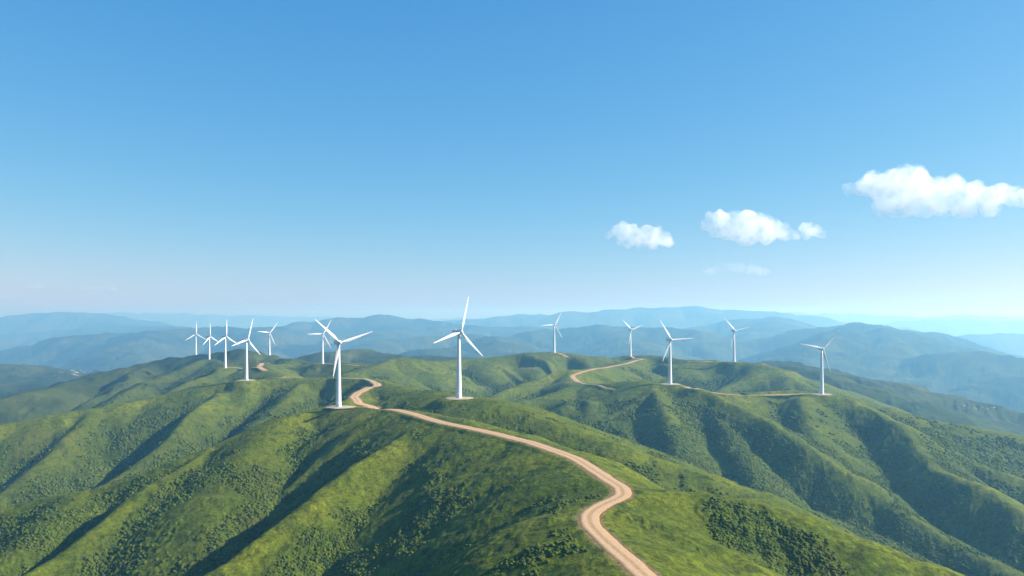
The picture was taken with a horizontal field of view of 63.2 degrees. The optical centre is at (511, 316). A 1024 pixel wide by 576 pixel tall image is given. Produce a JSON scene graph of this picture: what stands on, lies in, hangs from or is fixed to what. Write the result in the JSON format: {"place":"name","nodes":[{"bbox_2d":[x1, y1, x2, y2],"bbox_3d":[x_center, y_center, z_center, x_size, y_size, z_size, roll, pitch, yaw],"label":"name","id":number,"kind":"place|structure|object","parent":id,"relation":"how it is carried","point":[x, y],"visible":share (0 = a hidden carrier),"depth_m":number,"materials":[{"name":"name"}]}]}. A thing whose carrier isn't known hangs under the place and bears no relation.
{"place":"outdoors","nodes":[
{"label":"outdoors","id":0,"kind":"place"},
{"bbox_2d":[257,361,280,369],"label":"dirt road","id":1,"kind":"structure","parent":0,"point":[260,365],"depth_m":2076.52,"materials":[{"name":"beige soil"}]},
{"bbox_2d":[326,406,352,408],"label":"gravel ground","id":2,"kind":"structure","parent":0,"point":[333,407],"depth_m":1027.45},
{"bbox_2d":[315,319,370,406],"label":"wind turbine","id":3,"kind":"object","parent":2,"relation":"on","point":[338,376],"visible":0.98,"depth_m":1032.38,"materials":[{"name":"white metal"}]},
{"bbox_2d":[357,378,381,386],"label":"dirt road","id":4,"kind":"structure","parent":0,"point":[375,384],"depth_m":1391.10,"materials":[{"name":"beige soil"}]},
{"bbox_2d":[446,397,471,399],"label":"gravel ground","id":5,"kind":"structure","parent":0,"point":[454,398],"depth_m":1002.42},
{"bbox_2d":[434,297,482,397],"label":"wind turbine","id":6,"kind":"object","parent":5,"relation":"on","point":[458,375],"visible":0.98,"depth_m":1007.92,"materials":[{"name":"white metal"}]},
{"bbox_2d":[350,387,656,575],"bbox_3d":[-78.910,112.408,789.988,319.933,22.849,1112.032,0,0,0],"label":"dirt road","id":7,"kind":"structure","parent":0,"point":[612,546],"depth_m":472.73,"materials":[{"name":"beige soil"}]},
{"bbox_2d":[0,306,1023,575],"bbox_3d":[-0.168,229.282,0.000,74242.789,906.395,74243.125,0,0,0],"label":"hills","id":8,"kind":"structure","parent":0,"point":[946,370],"depth_m":1371.93,"materials":[{"name":"green plant"}]},
{"bbox_2d":[0,366,1023,575],"bbox_3d":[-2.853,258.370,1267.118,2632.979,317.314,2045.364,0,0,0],"label":"scrub growth","id":9,"kind":"object","parent":8,"relation":"on","point":[748,533],"visible":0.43,"depth_m":958.35,"materials":[{"name":"green plant"}]},
{"bbox_2d":[0,0,1023,319],"label":"sky","id":10,"kind":"structure","parent":0,"point":[409,159],"materials":[{"name":"blue"}]},
{"bbox_2d":[570,359,642,381],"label":"dirt road","id":11,"kind":"structure","parent":0,"point":[574,378],"depth_m":1864.16,"materials":[{"name":"beige soil"}]},
{"bbox_2d":[685,387,793,395],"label":"dirt road","id":12,"kind":"structure","parent":0,"point":[744,395],"depth_m":1464.73,"materials":[{"name":"beige soil"}]},
{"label":"gravel ground","id":13,"kind":"structure","parent":0,"visible":0},
{"bbox_2d":[232,320,259,379],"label":"wind turbine","id":14,"kind":"object","parent":13,"relation":"on","point":[245,340],"visible":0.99,"depth_m":1648.08,"materials":[{"name":"white metal"}]},
{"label":"gravel ground","id":15,"kind":"structure","parent":0,"visible":0},
{"bbox_2d":[214,324,238,367],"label":"wind turbine","id":16,"kind":"object","parent":15,"relation":"on","point":[225,358],"visible":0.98,"depth_m":2117.62,"materials":[{"name":"white metal"}]},
{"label":"gravel ground","id":17,"kind":"structure","parent":0,"visible":0},
{"bbox_2d":[203,328,218,358],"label":"wind turbine","id":18,"kind":"object","parent":17,"relation":"on","point":[209,344],"visible":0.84,"depth_m":2597.78,"materials":[{"name":"white metal"}]},
{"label":"gravel ground","id":19,"kind":"structure","parent":0,"visible":0},
{"bbox_2d":[186,322,204,354],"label":"wind turbine","id":20,"kind":"object","parent":19,"relation":"on","point":[195,334],"visible":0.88,"depth_m":2887.60,"materials":[{"name":"white metal"}]},
{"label":"gravel ground","id":21,"kind":"structure","parent":0,"visible":0},
{"bbox_2d":[258,324,276,354],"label":"wind turbine","id":22,"kind":"object","parent":21,"relation":"on","point":[269,338],"visible":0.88,"depth_m":2737.69,"materials":[{"name":"white metal"}]},
{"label":"gravel ground","id":23,"kind":"structure","parent":0,"visible":0},
{"bbox_2d":[314,321,330,363],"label":"wind turbine","id":24,"kind":"object","parent":23,"relation":"on","point":[322,355],"visible":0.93,"depth_m":2207.91,"materials":[{"name":"white metal"}]},
{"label":"gravel ground","id":25,"kind":"structure","parent":0,"visible":0},
{"bbox_2d":[541,314,561,352],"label":"wind turbine","id":26,"kind":"object","parent":25,"relation":"on","point":[554,325],"visible":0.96,"depth_m":2357.61,"materials":[{"name":"white metal"}]},
{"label":"gravel ground","id":27,"kind":"structure","parent":0,"visible":0},
{"bbox_2d":[624,321,642,355],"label":"wind turbine","id":28,"kind":"object","parent":27,"relation":"on","point":[630,351],"visible":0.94,"depth_m":2417.37,"materials":[{"name":"white metal"}]},
{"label":"gravel ground","id":29,"kind":"structure","parent":0,"visible":0},
{"bbox_2d":[660,320,691,383],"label":"wind turbine","id":30,"kind":"object","parent":29,"relation":"on","point":[669,339],"visible":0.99,"depth_m":1507.49,"materials":[{"name":"white metal"}]},
{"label":"gravel ground","id":31,"kind":"structure","parent":0,"visible":0},
{"bbox_2d":[725,319,747,361],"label":"wind turbine","id":32,"kind":"object","parent":31,"relation":"on","point":[733,338],"visible":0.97,"depth_m":2117.39,"materials":[{"name":"white metal"}]},
{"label":"gravel ground","id":33,"kind":"structure","parent":0,"visible":0},
{"bbox_2d":[802,330,839,393],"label":"wind turbine","id":34,"kind":"object","parent":33,"relation":"on","point":[821,371],"visible":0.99,"depth_m":1462.03,"materials":[{"name":"white metal"}]}
]}

